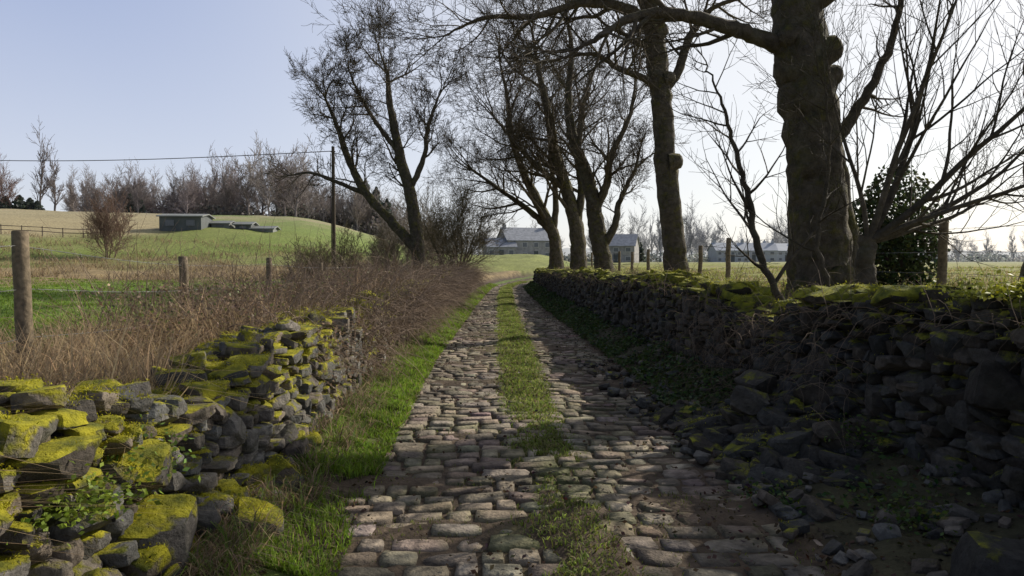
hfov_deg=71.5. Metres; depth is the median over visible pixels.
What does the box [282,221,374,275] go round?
hawthorn bush
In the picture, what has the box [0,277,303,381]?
field grass
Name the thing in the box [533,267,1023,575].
dry stone wall
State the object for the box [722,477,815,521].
ivy patch
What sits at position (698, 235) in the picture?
distant woodland
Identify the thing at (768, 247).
roof
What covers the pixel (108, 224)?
bush
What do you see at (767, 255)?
walls
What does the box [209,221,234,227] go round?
garden shed
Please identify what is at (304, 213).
woodland understorey
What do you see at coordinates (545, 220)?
bare sycamore tree
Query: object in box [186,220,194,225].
window glass
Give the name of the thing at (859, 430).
ivy patch
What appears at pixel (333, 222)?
utility pole
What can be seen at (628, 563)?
leaf litter
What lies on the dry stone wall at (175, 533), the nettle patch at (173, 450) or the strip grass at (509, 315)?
the nettle patch at (173, 450)
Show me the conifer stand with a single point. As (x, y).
(28, 204)
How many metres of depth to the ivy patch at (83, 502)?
2.74 m
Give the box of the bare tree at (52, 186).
[0,115,68,210]
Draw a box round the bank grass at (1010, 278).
[558,265,1023,301]
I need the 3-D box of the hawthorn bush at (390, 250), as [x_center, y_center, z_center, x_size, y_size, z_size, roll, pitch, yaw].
[-5.580,-1.843,34.085,3.558,3.387,3.053,0,2,0]
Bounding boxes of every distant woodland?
[61,129,408,231]
[425,194,1023,261]
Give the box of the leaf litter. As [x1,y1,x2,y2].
[251,297,1023,575]
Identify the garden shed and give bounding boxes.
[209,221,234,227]
[232,222,258,229]
[249,226,280,232]
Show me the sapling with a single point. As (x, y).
(748, 205)
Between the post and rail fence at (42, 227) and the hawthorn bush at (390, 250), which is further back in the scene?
the post and rail fence at (42, 227)
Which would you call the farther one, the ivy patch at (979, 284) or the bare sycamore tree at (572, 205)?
the bare sycamore tree at (572, 205)
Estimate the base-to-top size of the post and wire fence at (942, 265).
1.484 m
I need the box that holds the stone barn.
[609,234,639,262]
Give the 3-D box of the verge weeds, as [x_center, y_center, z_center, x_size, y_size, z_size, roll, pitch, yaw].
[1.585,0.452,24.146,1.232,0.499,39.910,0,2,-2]
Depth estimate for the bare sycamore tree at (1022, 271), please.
16.37 m
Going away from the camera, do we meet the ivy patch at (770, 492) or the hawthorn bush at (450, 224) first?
the ivy patch at (770, 492)
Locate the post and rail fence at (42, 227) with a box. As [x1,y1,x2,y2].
[0,224,103,237]
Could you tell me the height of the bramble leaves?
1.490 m
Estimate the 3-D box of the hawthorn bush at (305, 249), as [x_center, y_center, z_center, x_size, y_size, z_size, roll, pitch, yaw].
[-10.413,-1.574,37.472,2.296,2.597,2.703,0,2,0]
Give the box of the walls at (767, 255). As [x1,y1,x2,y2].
[749,251,776,261]
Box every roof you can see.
[711,243,750,250]
[746,243,777,250]
[776,243,787,250]
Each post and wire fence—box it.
[0,230,412,371]
[591,222,1023,284]
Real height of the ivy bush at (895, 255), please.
2.391 m
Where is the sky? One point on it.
(117, 80)
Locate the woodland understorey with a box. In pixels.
[71,197,1023,261]
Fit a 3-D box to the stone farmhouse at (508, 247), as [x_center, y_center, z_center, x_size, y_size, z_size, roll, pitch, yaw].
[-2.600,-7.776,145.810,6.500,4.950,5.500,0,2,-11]
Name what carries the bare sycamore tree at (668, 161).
on the ground at (514, 267)
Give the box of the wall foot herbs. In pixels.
[156,294,475,575]
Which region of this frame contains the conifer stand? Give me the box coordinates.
[0,181,645,261]
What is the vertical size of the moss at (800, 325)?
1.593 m
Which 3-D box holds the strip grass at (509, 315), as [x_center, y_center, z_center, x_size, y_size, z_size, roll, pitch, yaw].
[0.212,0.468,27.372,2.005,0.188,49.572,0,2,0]
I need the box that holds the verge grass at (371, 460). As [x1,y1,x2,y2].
[218,283,498,575]
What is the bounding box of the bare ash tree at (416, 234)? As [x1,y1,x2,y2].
[256,0,478,268]
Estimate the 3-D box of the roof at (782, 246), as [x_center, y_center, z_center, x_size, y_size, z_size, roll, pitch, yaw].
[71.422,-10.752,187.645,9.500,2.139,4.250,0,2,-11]
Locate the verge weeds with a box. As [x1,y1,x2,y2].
[523,281,976,521]
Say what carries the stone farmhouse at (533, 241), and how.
on the ground at (514, 267)
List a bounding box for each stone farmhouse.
[482,238,517,254]
[497,223,549,255]
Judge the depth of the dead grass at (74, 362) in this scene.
5.53 m
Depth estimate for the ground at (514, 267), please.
5.12 m
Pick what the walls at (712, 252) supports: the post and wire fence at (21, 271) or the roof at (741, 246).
the roof at (741, 246)
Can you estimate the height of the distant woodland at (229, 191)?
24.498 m
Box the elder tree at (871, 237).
[737,0,1023,285]
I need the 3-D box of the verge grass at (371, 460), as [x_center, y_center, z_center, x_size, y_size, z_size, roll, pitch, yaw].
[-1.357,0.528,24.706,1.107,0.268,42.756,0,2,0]
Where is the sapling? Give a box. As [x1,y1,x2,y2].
[616,0,948,300]
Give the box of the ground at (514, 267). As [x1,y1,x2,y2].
[0,209,1023,575]
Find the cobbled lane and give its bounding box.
[332,282,825,575]
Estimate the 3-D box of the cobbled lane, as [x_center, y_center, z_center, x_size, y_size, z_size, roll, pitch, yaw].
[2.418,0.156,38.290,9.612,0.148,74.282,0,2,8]
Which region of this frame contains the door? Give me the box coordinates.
[614,253,617,261]
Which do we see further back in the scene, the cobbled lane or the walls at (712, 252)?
the walls at (712, 252)
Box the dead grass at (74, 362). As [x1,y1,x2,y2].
[0,231,438,562]
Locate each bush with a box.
[77,174,142,257]
[260,241,325,286]
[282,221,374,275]
[288,236,337,273]
[359,217,429,271]
[366,185,449,266]
[383,152,520,276]
[852,165,953,285]
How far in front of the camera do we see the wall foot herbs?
4.29 m
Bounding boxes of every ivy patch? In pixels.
[6,447,240,545]
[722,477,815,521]
[798,472,994,547]
[812,408,900,459]
[915,270,1023,300]
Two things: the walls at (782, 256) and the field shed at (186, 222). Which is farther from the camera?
the walls at (782, 256)
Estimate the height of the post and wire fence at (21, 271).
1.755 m
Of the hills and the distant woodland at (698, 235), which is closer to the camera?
the distant woodland at (698, 235)
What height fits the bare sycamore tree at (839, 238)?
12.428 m
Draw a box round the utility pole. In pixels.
[0,146,367,270]
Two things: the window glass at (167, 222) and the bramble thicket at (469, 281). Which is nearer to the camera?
the bramble thicket at (469, 281)
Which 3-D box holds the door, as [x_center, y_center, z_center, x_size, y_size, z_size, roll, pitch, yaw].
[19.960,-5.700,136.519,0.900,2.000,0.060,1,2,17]
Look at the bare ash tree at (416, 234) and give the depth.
29.65 m
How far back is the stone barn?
136.64 m
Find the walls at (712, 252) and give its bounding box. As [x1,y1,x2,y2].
[707,244,748,261]
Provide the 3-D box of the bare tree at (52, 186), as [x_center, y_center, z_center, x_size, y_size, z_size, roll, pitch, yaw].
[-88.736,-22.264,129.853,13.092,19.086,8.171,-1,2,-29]
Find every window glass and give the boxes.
[165,220,173,225]
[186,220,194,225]
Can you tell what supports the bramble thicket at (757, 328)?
on the ground at (514, 267)
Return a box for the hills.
[458,236,1023,261]
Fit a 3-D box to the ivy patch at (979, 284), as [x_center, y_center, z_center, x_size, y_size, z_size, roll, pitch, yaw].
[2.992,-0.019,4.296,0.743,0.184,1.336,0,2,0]
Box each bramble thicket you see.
[0,213,502,413]
[541,237,1023,453]
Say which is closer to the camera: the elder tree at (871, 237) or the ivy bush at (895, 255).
the elder tree at (871, 237)
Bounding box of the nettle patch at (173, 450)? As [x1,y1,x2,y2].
[101,414,204,476]
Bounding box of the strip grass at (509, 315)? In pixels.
[493,281,646,575]
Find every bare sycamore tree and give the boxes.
[301,0,772,271]
[409,0,969,295]
[421,0,601,268]
[444,0,637,269]
[496,0,691,270]
[1018,63,1023,280]
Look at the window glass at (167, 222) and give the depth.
77.62 m
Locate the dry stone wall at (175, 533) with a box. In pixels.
[0,269,478,575]
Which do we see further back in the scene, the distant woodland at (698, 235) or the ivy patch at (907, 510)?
the distant woodland at (698, 235)
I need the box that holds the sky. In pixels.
[0,0,1023,251]
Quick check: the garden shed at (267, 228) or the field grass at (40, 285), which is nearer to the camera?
the field grass at (40, 285)
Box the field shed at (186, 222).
[156,214,215,230]
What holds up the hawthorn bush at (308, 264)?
on the ground at (514, 267)
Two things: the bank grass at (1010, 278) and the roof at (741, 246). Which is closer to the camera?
the bank grass at (1010, 278)
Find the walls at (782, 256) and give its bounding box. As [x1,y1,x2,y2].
[777,251,787,261]
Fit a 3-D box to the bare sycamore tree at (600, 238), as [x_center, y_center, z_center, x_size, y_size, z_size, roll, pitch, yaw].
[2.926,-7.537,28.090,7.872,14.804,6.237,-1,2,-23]
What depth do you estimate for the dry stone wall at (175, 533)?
3.54 m
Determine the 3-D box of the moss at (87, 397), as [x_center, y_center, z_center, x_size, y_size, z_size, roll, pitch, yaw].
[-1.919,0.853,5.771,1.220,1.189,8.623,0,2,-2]
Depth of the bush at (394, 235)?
54.86 m
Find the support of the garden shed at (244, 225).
on the ground at (514, 267)
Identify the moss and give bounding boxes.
[0,300,373,575]
[610,269,1023,522]
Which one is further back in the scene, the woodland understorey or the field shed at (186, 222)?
the woodland understorey
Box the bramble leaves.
[77,263,457,411]

